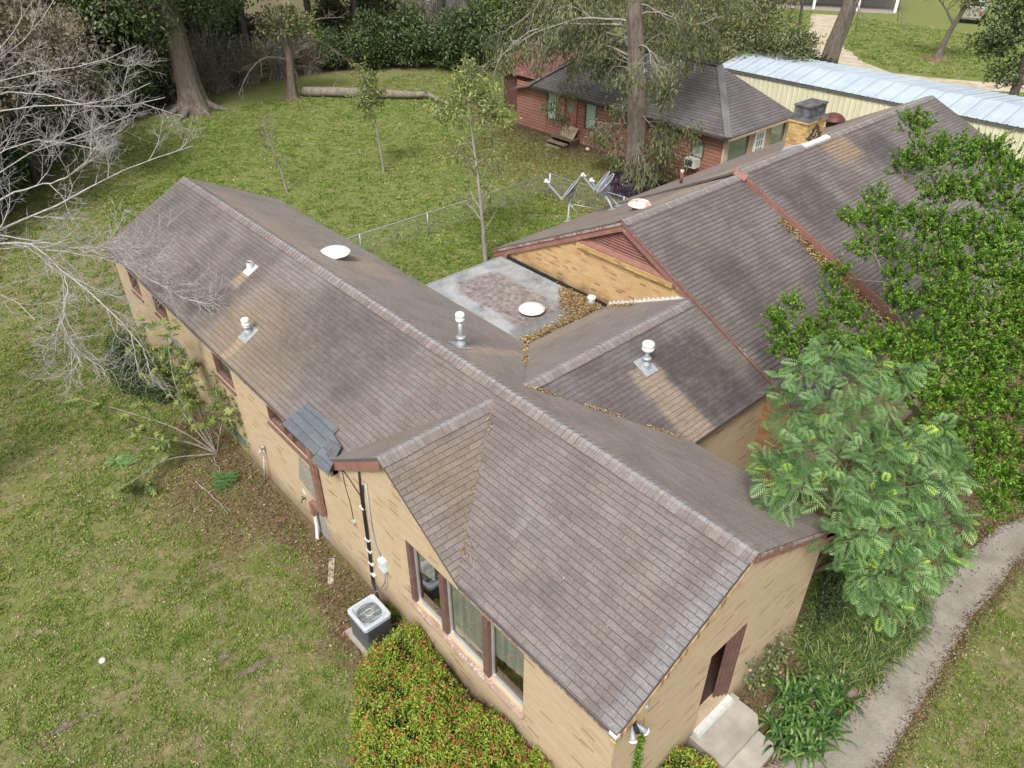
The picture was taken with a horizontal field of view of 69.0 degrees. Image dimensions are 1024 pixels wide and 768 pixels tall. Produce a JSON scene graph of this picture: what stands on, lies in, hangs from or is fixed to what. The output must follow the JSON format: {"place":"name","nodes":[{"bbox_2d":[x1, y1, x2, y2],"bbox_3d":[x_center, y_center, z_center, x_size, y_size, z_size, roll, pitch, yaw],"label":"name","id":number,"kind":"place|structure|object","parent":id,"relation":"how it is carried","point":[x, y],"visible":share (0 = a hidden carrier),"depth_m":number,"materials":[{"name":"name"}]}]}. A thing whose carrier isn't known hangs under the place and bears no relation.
{"place":"outdoors","nodes":[
{"label":"outdoors","id":0,"kind":"place"},
{"bbox_2d":[0,0,1023,767],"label":"ground","id":1,"kind":"structure","parent":0,"point":[926,12],"depth_m":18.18,"materials":[{"name":"green plant"}]},
{"bbox_2d":[0,126,40,213],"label":"bush","id":2,"kind":"object","parent":1,"relation":"on","point":[13,158],"visible":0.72,"depth_m":33.30,"materials":[{"name":"green plant"}]},
{"bbox_2d":[0,111,49,181],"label":"bush","id":3,"kind":"object","parent":1,"relation":"on","point":[37,147],"visible":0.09,"depth_m":36.55,"materials":[{"name":"green plant"}]},
{"bbox_2d":[0,63,71,163],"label":"bush","id":4,"kind":"object","parent":1,"relation":"on","point":[44,110],"visible":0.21,"depth_m":37.35,"materials":[{"name":"green plant"}]},
{"bbox_2d":[18,75,90,147],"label":"bush","id":5,"kind":"object","parent":1,"relation":"on","point":[69,126],"visible":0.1,"depth_m":40.81,"materials":[{"name":"green plant"}]},
{"bbox_2d":[10,60,100,136],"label":"bush","id":6,"kind":"object","parent":1,"relation":"on","point":[61,91],"visible":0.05,"depth_m":41.68,"materials":[{"name":"green plant"}]},
{"bbox_2d":[0,0,122,186],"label":"grey leaved tree","id":7,"kind":"object","parent":1,"relation":"on","point":[55,46],"visible":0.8,"depth_m":32.66,"materials":[{"name":"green plant"}]},
{"bbox_2d":[40,712,91,740],"bbox_3d":[-8.218,6.298,13.727,0.888,0.061,0.172,-27,43,-33],"label":"dead root","id":8,"kind":"object","parent":1,"relation":"on","point":[67,724],"visible":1,"depth_m":13.68,"materials":[{"name":"brown wood"}]},
{"bbox_2d":[25,48,123,129],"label":"bush","id":9,"kind":"object","parent":1,"relation":"on","point":[104,76],"visible":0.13,"depth_m":43.41,"materials":[{"name":"green plant"}]},
{"bbox_2d":[70,14,160,72],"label":"bush","id":10,"kind":"object","parent":1,"relation":"on","point":[115,48],"visible":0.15,"depth_m":47.56,"materials":[{"name":"green plant"}]},
{"bbox_2d":[0,0,232,401],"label":"bare tree","id":11,"kind":"object","parent":1,"relation":"on","point":[102,151],"visible":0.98,"depth_m":18.79,"materials":[{"name":"grey plant"}]},
{"bbox_2d":[88,46,154,120],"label":"bush","id":12,"kind":"object","parent":1,"relation":"on","point":[114,68],"visible":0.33,"depth_m":44.78,"materials":[{"name":"green plant"}]},
{"bbox_2d":[104,452,138,470],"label":"weed plant","id":13,"kind":"object","parent":1,"relation":"on","point":[126,458],"visible":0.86,"depth_m":19.65,"materials":[{"name":"green plant"}]},
{"bbox_2d":[97,326,177,405],"bbox_3d":[-10.986,-0.564,21.890,1.545,2.210,2.894,-47,56,-46],"label":"dark bush","id":14,"kind":"object","parent":1,"relation":"on","point":[157,395],"visible":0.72,"depth_m":21.69,"materials":[{"name":"green plant"}]},
{"bbox_2d":[88,7,189,82],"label":"bush","id":15,"kind":"object","parent":1,"relation":"on","point":[124,34],"visible":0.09,"depth_m":48.49,"materials":[{"name":"green plant"}]},
{"bbox_2d":[123,56,167,110],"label":"bush","id":16,"kind":"object","parent":1,"relation":"on","point":[152,93],"visible":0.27,"depth_m":46.91,"materials":[{"name":"green plant"}]},
{"bbox_2d":[57,315,237,499],"bbox_3d":[-9.431,0.226,18.966,3.543,3.979,4.016,-27,43,-33],"label":"wall sapling","id":17,"kind":"object","parent":1,"relation":"on","point":[160,440],"visible":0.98,"depth_m":18.98,"materials":[{"name":"green plant"}]},
{"bbox_2d":[117,29,197,105],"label":"bush","id":18,"kind":"object","parent":1,"relation":"on","point":[168,93],"visible":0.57,"depth_m":47.53,"materials":[{"name":"green plant"}]},
{"bbox_2d":[54,0,263,123],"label":"oak tree","id":19,"kind":"object","parent":1,"relation":"on","point":[168,25],"visible":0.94,"depth_m":44.69,"materials":[{"name":"brown plant"}]},
{"bbox_2d":[162,36,222,94],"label":"thicket","id":20,"kind":"object","parent":1,"relation":"on","point":[202,75],"visible":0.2,"depth_m":49.86,"materials":[{"name":"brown plant"}]},
{"bbox_2d":[182,6,245,77],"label":"bush","id":21,"kind":"object","parent":1,"relation":"on","point":[226,38],"visible":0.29,"depth_m":52.34,"materials":[{"name":"green plant"}]},
{"bbox_2d":[185,15,247,93],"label":"thicket","id":22,"kind":"object","parent":1,"relation":"on","point":[223,83],"visible":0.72,"depth_m":50.80,"materials":[{"name":"green plant"}]},
{"bbox_2d":[212,469,239,492],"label":"weed plant","id":23,"kind":"object","parent":1,"relation":"on","point":[219,481],"visible":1,"depth_m":19.03,"materials":[{"name":"green plant"}]},
{"bbox_2d":[207,0,250,59],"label":"tree","id":24,"kind":"object","parent":1,"relation":"on","point":[243,27],"visible":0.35,"depth_m":54.39,"materials":[{"name":"brown plant"}]},
{"bbox_2d":[207,0,268,59],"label":"bush","id":25,"kind":"object","parent":1,"relation":"on","point":[251,25],"visible":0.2,"depth_m":57.74,"materials":[{"name":"green plant"}]},
{"bbox_2d":[224,32,270,85],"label":"thicket","id":26,"kind":"object","parent":1,"relation":"on","point":[251,77],"visible":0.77,"depth_m":52.45,"materials":[{"name":"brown plant"}]},
{"bbox_2d":[235,655,277,679],"bbox_3d":[-5.056,5.593,14.726,0.872,0.061,0.175,-27,43,-33],"label":"dead root","id":27,"kind":"object","parent":1,"relation":"on","point":[253,666],"visible":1,"depth_m":14.69,"materials":[{"name":"brown wood"}]},
{"bbox_2d":[247,110,288,192],"bbox_3d":[-11.251,-10.730,34.742,1.432,3.866,1.588,-27,43,-33],"label":"sapling","id":28,"kind":"object","parent":1,"relation":"on","point":[275,160],"visible":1,"depth_m":34.57,"materials":[{"name":"green plant"}]},
{"bbox_2d":[244,5,315,80],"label":"thicket","id":29,"kind":"object","parent":1,"relation":"on","point":[278,69],"visible":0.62,"depth_m":53.73,"materials":[{"name":"green plant"}]},
{"bbox_2d":[236,0,354,108],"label":"broken tree","id":30,"kind":"object","parent":1,"relation":"on","point":[286,35],"visible":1,"depth_m":48.03,"materials":[{"name":"brown plant"}]},
{"bbox_2d":[290,20,330,61],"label":"bush","id":31,"kind":"object","parent":1,"relation":"on","point":[318,37],"visible":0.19,"depth_m":56.57,"materials":[{"name":"green plant"}]},
{"bbox_2d":[290,25,332,75],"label":"thicket","id":32,"kind":"object","parent":1,"relation":"on","point":[313,65],"visible":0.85,"depth_m":55.33,"materials":[{"name":"grey plant"}]},
{"bbox_2d":[302,0,351,38],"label":"bush","id":33,"kind":"object","parent":1,"relation":"on","point":[335,6],"visible":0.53,"depth_m":61.38,"materials":[{"name":"green plant"}]},
{"bbox_2d":[313,25,349,70],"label":"bush","id":34,"kind":"object","parent":1,"relation":"on","point":[335,43],"visible":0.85,"depth_m":55.72,"materials":[{"name":"green plant"}]},
{"bbox_2d":[344,57,388,172],"bbox_3d":[-7.095,-13.304,36.880,2.004,5.613,2.848,5,35,8],"label":"sapling","id":35,"kind":"object","parent":1,"relation":"on","point":[361,99],"visible":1,"depth_m":35.81,"materials":[{"name":"green plant"}]},
{"bbox_2d":[338,0,399,57],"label":"bush","id":36,"kind":"object","parent":1,"relation":"on","point":[371,11],"visible":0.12,"depth_m":58.09,"materials":[{"name":"green plant"}]},
{"bbox_2d":[341,5,399,70],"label":"bush","id":37,"kind":"object","parent":1,"relation":"on","point":[361,43],"visible":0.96,"depth_m":55.04,"materials":[{"name":"green plant"}]},
{"bbox_2d":[345,594,395,656],"bbox_3d":[-2.863,4.866,15.079,0.750,0.840,0.870,-27,43,-33],"label":"air conditioner","id":38,"kind":"object","parent":1,"relation":"on","point":[370,617],"visible":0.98,"depth_m":14.89,"materials":[{"name":"grey metal"}]},
{"bbox_2d":[337,0,407,31],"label":"bush","id":39,"kind":"object","parent":1,"relation":"on","point":[393,6],"visible":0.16,"depth_m":61.19,"materials":[{"name":"green plant"}]},
{"bbox_2d":[301,78,450,102],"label":"fallen log","id":40,"kind":"object","parent":1,"relation":"on","point":[333,91],"visible":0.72,"depth_m":49.78,"materials":[{"name":"brown wood"}]},
{"bbox_2d":[384,599,406,626],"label":"shrub","id":41,"kind":"object","parent":1,"relation":"on","point":[394,614],"visible":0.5,"depth_m":15.56,"materials":[{"name":"green plant"}]},
{"bbox_2d":[375,15,416,67],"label":"bush","id":42,"kind":"object","parent":1,"relation":"on","point":[393,61],"visible":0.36,"depth_m":56.27,"materials":[{"name":"green plant"}]},
{"bbox_2d":[375,0,441,68],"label":"bush","id":43,"kind":"object","parent":1,"relation":"on","point":[413,25],"visible":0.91,"depth_m":55.39,"materials":[{"name":"green plant"}]},
{"bbox_2d":[348,618,553,767],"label":"shrub bed","id":44,"kind":"object","parent":1,"relation":"on","point":[473,712],"visible":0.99,"depth_m":13.06,"materials":[{"name":"green plant"}]},
{"bbox_2d":[420,4,482,71],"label":"bush","id":45,"kind":"object","parent":1,"relation":"on","point":[442,48],"visible":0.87,"depth_m":54.84,"materials":[{"name":"green plant"}]},
{"bbox_2d":[418,50,522,262],"bbox_3d":[-1.536,-8.380,27.832,3.251,7.946,3.582,-27,43,-33],"label":"sapling","id":46,"kind":"object","parent":1,"relation":"on","point":[483,96],"visible":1,"depth_m":26.78,"materials":[{"name":"green plant"}]},
{"bbox_2d":[444,0,503,69],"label":"bush","id":47,"kind":"object","parent":1,"relation":"on","point":[483,24],"visible":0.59,"depth_m":54.80,"materials":[{"name":"green plant"}]},
{"bbox_2d":[346,173,626,252],"bbox_3d":[-1.918,-6.915,31.706,17.514,1.080,6.689,-9,36,-13],"label":"chain link fence","id":48,"kind":"object","parent":1,"relation":"on","point":[549,191],"visible":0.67,"depth_m":32.53,"materials":[{"name":"metal"}]},
{"bbox_2d":[481,0,526,25],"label":"bush","id":49,"kind":"object","parent":1,"relation":"on","point":[500,7],"visible":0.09,"depth_m":57.25,"materials":[{"name":"green plant"}]},
{"bbox_2d":[2,125,1022,767],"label":"fallen leaves","id":50,"kind":"object","parent":1,"relation":"on","point":[302,527],"visible":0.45,"depth_m":17.54,"materials":[{"name":"brown plant"}]},
{"bbox_2d":[488,5,540,59],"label":"bush","id":51,"kind":"object","parent":1,"relation":"on","point":[509,32],"visible":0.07,"depth_m":53.68,"materials":[{"name":"green plant"}]},
{"bbox_2d":[498,42,577,111],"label":"red shed","id":52,"kind":"structure","parent":1,"relation":"on","point":[510,96],"depth_m":45.92,"materials":[{"name":"brown paint"}]},
{"bbox_2d":[414,124,679,213],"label":"fallen leaves","id":53,"kind":"object","parent":1,"relation":"on","point":[509,146],"visible":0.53,"depth_m":39.39,"materials":[{"name":"brown plant"}]},
{"bbox_2d":[490,0,604,52],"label":"tree","id":54,"kind":"object","parent":1,"relation":"on","point":[529,4],"visible":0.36,"depth_m":51.26,"materials":[{"name":"green plant"}]},
{"bbox_2d":[544,132,579,149],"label":"wooden steps","id":55,"kind":"structure","parent":1,"relation":"on","point":[555,138],"depth_m":41.37,"materials":[{"name":"brown wood"}]},
{"bbox_2d":[104,95,1023,767],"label":"brick house","id":56,"kind":"structure","parent":1,"relation":"on","point":[394,387],"depth_m":15.85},
{"bbox_2d":[212,353,236,395],"bbox_3d":[-7.225,-0.337,18.781,0.230,0.850,1.180,-27,43,-33],"label":"window","id":57,"kind":"structure","parent":56,"relation":"in","point":[226,377],"depth_m":19.03,"materials":[{"name":"brown glass"}]},
{"bbox_2d":[209,369,250,457],"bbox_3d":[-7.405,0.773,19.532,0.259,2.392,1.568,-27,43,-33],"label":"climbing vine","id":58,"kind":"object","parent":56,"relation":"attached to","point":[234,424],"visible":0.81,"depth_m":19.55,"materials":[{"name":"green plant"}]},
{"bbox_2d":[266,405,318,472],"bbox_3d":[-4.857,1.070,16.512,0.230,0.750,2.310,-27,43,-33],"label":"window","id":59,"kind":"structure","parent":56,"relation":"in","point":[272,417],"depth_m":16.77,"materials":[{"name":"brown glass"}]},
{"bbox_2d":[358,472,378,598],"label":"refrigerant lines","id":60,"kind":"object","parent":56,"relation":"attached to","point":[368,540],"visible":0.93,"depth_m":15.10,"materials":[{"name":"black rubber"}]},
{"bbox_2d":[365,483,387,594],"bbox_3d":[-2.784,3.224,14.687,0.396,2.964,0.393,-27,43,-33],"label":"disconnect box","id":61,"kind":"object","parent":56,"relation":"attached to","point":[382,564],"visible":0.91,"depth_m":14.94,"materials":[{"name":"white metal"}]},
{"bbox_2d":[405,540,524,720],"bbox_3d":[-0.845,4.243,13.173,0.252,1.715,3.290,-27,43,-33],"label":"window","id":62,"kind":"structure","parent":56,"relation":"in","point":[457,613],"depth_m":13.29,"materials":[{"name":"clear glass"}]},
{"bbox_2d":[518,284,603,343],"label":"fallen leaves","id":63,"kind":"object","parent":56,"relation":"on","point":[587,307],"visible":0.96,"depth_m":20.02,"materials":[{"name":"brown plant"}]},
{"bbox_2d":[544,176,600,221],"bbox_3d":[1.990,-6.287,24.864,1.252,1.336,1.628,-27,43,-33],"label":"satellite dish","id":64,"kind":"object","parent":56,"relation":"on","point":[571,191],"visible":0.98,"depth_m":24.80,"materials":[{"name":"grey paint"}]},
{"bbox_2d":[589,173,616,210],"bbox_3d":[2.965,-6.088,23.427,0.724,1.022,1.089,-27,43,-33],"label":"satellite dish","id":65,"kind":"object","parent":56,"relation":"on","point":[605,184],"visible":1,"depth_m":23.44,"materials":[{"name":"grey paint"}]},
{"bbox_2d":[631,718,646,767],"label":"climbing vine","id":66,"kind":"object","parent":56,"relation":"attached to","point":[639,748],"visible":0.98,"depth_m":11.37,"materials":[{"name":"green plant"}]},
{"bbox_2d":[629,704,649,743],"bbox_3d":[1.848,4.874,10.619,0.519,0.357,0.252,-27,43,-33],"label":"floodlight","id":67,"kind":"object","parent":56,"relation":"attached to","point":[636,727],"visible":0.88,"depth_m":10.58,"materials":[{"name":"white metal"}]},
{"bbox_2d":[742,621,801,695],"bbox_3d":[4.955,5.221,14.118,1.763,1.460,0.493,-27,43,-33],"label":"climbing plant","id":68,"kind":"object","parent":56,"relation":"attached to","point":[770,654],"visible":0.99,"depth_m":14.12,"materials":[{"name":"green plant"}]},
{"bbox_2d":[775,217,914,345],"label":"fallen leaves","id":69,"kind":"object","parent":56,"relation":"on","point":[817,254],"visible":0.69,"depth_m":19.92,"materials":[{"name":"plant"}]},
{"bbox_2d":[515,0,624,37],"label":"tree","id":70,"kind":"object","parent":1,"relation":"on","point":[606,6],"visible":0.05,"depth_m":54.25,"materials":[{"name":"green plant"}]},
{"bbox_2d":[134,340,1023,766],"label":"fallen leaves","id":71,"kind":"object","parent":1,"relation":"on","point":[338,630],"visible":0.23,"depth_m":18.06,"materials":[{"name":"brown plant"}]},
{"bbox_2d":[450,0,765,196],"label":"pecan tree","id":72,"kind":"object","parent":1,"relation":"on","point":[636,165],"visible":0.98,"depth_m":34.30,"materials":[{"name":"green plant"}]},
{"bbox_2d":[602,171,666,199],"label":"ground cover","id":73,"kind":"object","parent":1,"relation":"on","point":[616,188],"visible":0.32,"depth_m":35.68,"materials":[{"name":"purple plant"}]},
{"bbox_2d":[509,42,793,178],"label":"red house","id":74,"kind":"structure","parent":1,"relation":"on","point":[736,115],"depth_m":36.49,"materials":[{"name":"grey"}]},
{"bbox_2d":[566,98,576,127],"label":"door","id":75,"kind":"structure","parent":74,"relation":"in","point":[573,106],"depth_m":41.09,"materials":[{"name":"red wood"}]},
{"bbox_2d":[583,103,596,131],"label":"window","id":76,"kind":"structure","parent":74,"relation":"in","point":[591,113],"depth_m":40.25,"materials":[{"name":"teal"}]},
{"bbox_2d":[726,135,750,161],"bbox_3d":[10.770,-10.918,35.787,1.740,1.960,0.110,-27,43,-33],"label":"window","id":77,"kind":"structure","parent":74,"relation":"in","point":[737,147],"depth_m":35.67,"materials":[{"name":"green glass"}]},
{"bbox_2d":[752,129,766,151],"bbox_3d":[12.113,-11.544,36.720,0.900,2.070,0.056,-27,43,-33],"label":"door","id":78,"kind":"structure","parent":74,"relation":"in","point":[759,138],"depth_m":36.41,"materials":[{"name":"white paint"}]},
{"bbox_2d":[767,122,786,145],"bbox_3d":[13.274,-12.211,37.599,1.440,1.990,0.110,-27,43,-33],"label":"window","id":79,"kind":"structure","parent":74,"relation":"in","point":[775,135],"depth_m":37.48,"materials":[{"name":"green glass"}]},
{"bbox_2d":[659,744,718,767],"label":"shrub","id":80,"kind":"object","parent":1,"relation":"on","point":[705,761],"visible":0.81,"depth_m":12.65,"materials":[{"name":"green plant"}]},
{"bbox_2d":[622,0,828,63],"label":"tree","id":81,"kind":"object","parent":1,"relation":"on","point":[760,25],"visible":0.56,"depth_m":45.06,"materials":[{"name":"green plant"}]},
{"bbox_2d":[687,700,773,767],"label":"doorstep","id":82,"kind":"object","parent":1,"relation":"on","point":[732,737],"visible":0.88,"depth_m":13.20,"materials":[{"name":"concrete"}]},
{"bbox_2d":[756,707,805,767],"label":"lily plant","id":83,"kind":"object","parent":1,"relation":"on","point":[775,730],"visible":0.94,"depth_m":13.40,"materials":[{"name":"green plant"}]},
{"bbox_2d":[759,664,821,718],"bbox_3d":[5.281,5.937,14.044,1.348,0.505,1.224,-27,43,-33],"label":"lily plant","id":84,"kind":"object","parent":1,"relation":"on","point":[782,685],"visible":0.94,"depth_m":14.07,"materials":[{"name":"green plant"}]},
{"bbox_2d":[748,0,837,62],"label":"bush","id":85,"kind":"object","parent":1,"relation":"on","point":[809,33],"visible":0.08,"depth_m":48.80,"materials":[{"name":"green plant"}]},
{"bbox_2d":[770,691,845,762],"bbox_3d":[5.316,6.158,13.733,1.240,0.470,1.398,-27,43,-33],"label":"lily plant","id":86,"kind":"object","parent":1,"relation":"on","point":[802,719],"visible":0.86,"depth_m":13.61,"materials":[{"name":"green plant"}]},
{"bbox_2d":[780,654,839,712],"bbox_3d":[5.756,5.821,14.218,1.168,0.433,1.132,-27,43,-33],"label":"lily plant","id":87,"kind":"object","parent":1,"relation":"on","point":[810,680],"visible":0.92,"depth_m":14.16,"materials":[{"name":"green plant"}]},
{"bbox_2d":[778,719,845,767],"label":"lily plant","id":88,"kind":"object","parent":1,"relation":"on","point":[807,749],"visible":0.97,"depth_m":13.18,"materials":[{"name":"green plant"}]},
{"bbox_2d":[784,700,858,749],"bbox_3d":[5.688,6.210,13.615,1.393,0.437,1.070,-5,35,-7],"label":"lily plant","id":89,"kind":"object","parent":1,"relation":"on","point":[839,720],"visible":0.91,"depth_m":13.56,"materials":[{"name":"green plant"}]},
{"bbox_2d":[804,670,867,721],"bbox_3d":[6.170,5.863,14.104,1.188,0.510,1.180,-27,43,-33],"label":"lily plant","id":90,"kind":"object","parent":1,"relation":"on","point":[836,692],"visible":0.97,"depth_m":14.02,"materials":[{"name":"green plant"}]},
{"bbox_2d":[810,529,874,634],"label":"weeds","id":91,"kind":"object","parent":1,"relation":"on","point":[833,591],"visible":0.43,"depth_m":15.66,"materials":[{"name":"green plant"}]},
{"bbox_2d":[805,0,909,63],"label":"leaning tree","id":92,"kind":"object","parent":1,"relation":"on","point":[838,33],"visible":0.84,"depth_m":48.20,"materials":[{"name":"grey plant"}]},
{"bbox_2d":[782,550,937,709],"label":"monkey grass","id":93,"kind":"structure","parent":1,"relation":"on","point":[836,634],"depth_m":15.03,"materials":[{"name":"green plant"}]},
{"bbox_2d":[744,333,983,636],"bbox_3d":[6.287,2.461,14.028,4.403,6.046,4.458,-27,43,-33],"label":"mimosa tree","id":94,"kind":"object","parent":1,"relation":"on","point":[912,546],"visible":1,"depth_m":12.72,"materials":[{"name":"green plant"}]},
{"bbox_2d":[723,53,1023,160],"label":"metal barn","id":95,"kind":"structure","parent":1,"relation":"on","point":[849,92],"depth_m":39.93,"materials":[{"name":"beige metal"}]},
{"bbox_2d":[754,104,1023,534],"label":"evergreen tree","id":96,"kind":"object","parent":1,"relation":"on","point":[1002,355],"visible":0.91,"depth_m":15.48,"materials":[{"name":"green plant"}]},
{"bbox_2d":[763,506,1023,767],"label":"fallen leaves","id":97,"kind":"object","parent":1,"relation":"on","point":[952,650],"visible":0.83,"depth_m":14.86,"materials":[{"name":"brown plant"}]},
{"bbox_2d":[920,56,952,61],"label":"soil ring","id":98,"kind":"object","parent":1,"relation":"on","point":[936,60],"visible":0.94,"depth_m":59.60,"materials":[{"name":"brown soil"}]},
{"bbox_2d":[922,0,991,58],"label":"lawn tree","id":99,"kind":"object","parent":98,"relation":"on","point":[938,54],"visible":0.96,"depth_m":58.04,"materials":[{"name":"grey plant"}]},
{"bbox_2d":[959,0,990,23],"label":"pickup truck","id":100,"kind":"object","parent":1,"relation":"on","point":[976,13],"visible":0.54,"depth_m":72.55,"materials":[{"name":"beige paint"}]},
{"bbox_2d":[956,0,1023,95],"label":"edge tree","id":101,"kind":"object","parent":1,"relation":"on","point":[1017,80],"visible":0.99,"depth_m":42.89,"materials":[{"name":"green plant"}]},
{"bbox_2d":[808,14,837,43],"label":"dirt track","id":102,"kind":"structure","parent":0,"point":[823,24],"depth_m":72.09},
{"bbox_2d":[751,0,898,13],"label":"porch house","id":103,"kind":"structure","parent":0,"point":[874,6],"depth_m":80.69,"materials":[{"name":"grey"}]},
{"bbox_2d":[737,32,1023,91],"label":"dirt track","id":104,"kind":"structure","parent":0,"point":[848,58],"depth_m":55.28,"materials":[{"name":"beige soil"}]},
{"bbox_2d":[765,517,1023,767],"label":"path","id":105,"kind":"structure","parent":0,"point":[874,732],"depth_m":14.68,"materials":[{"name":"concrete"}]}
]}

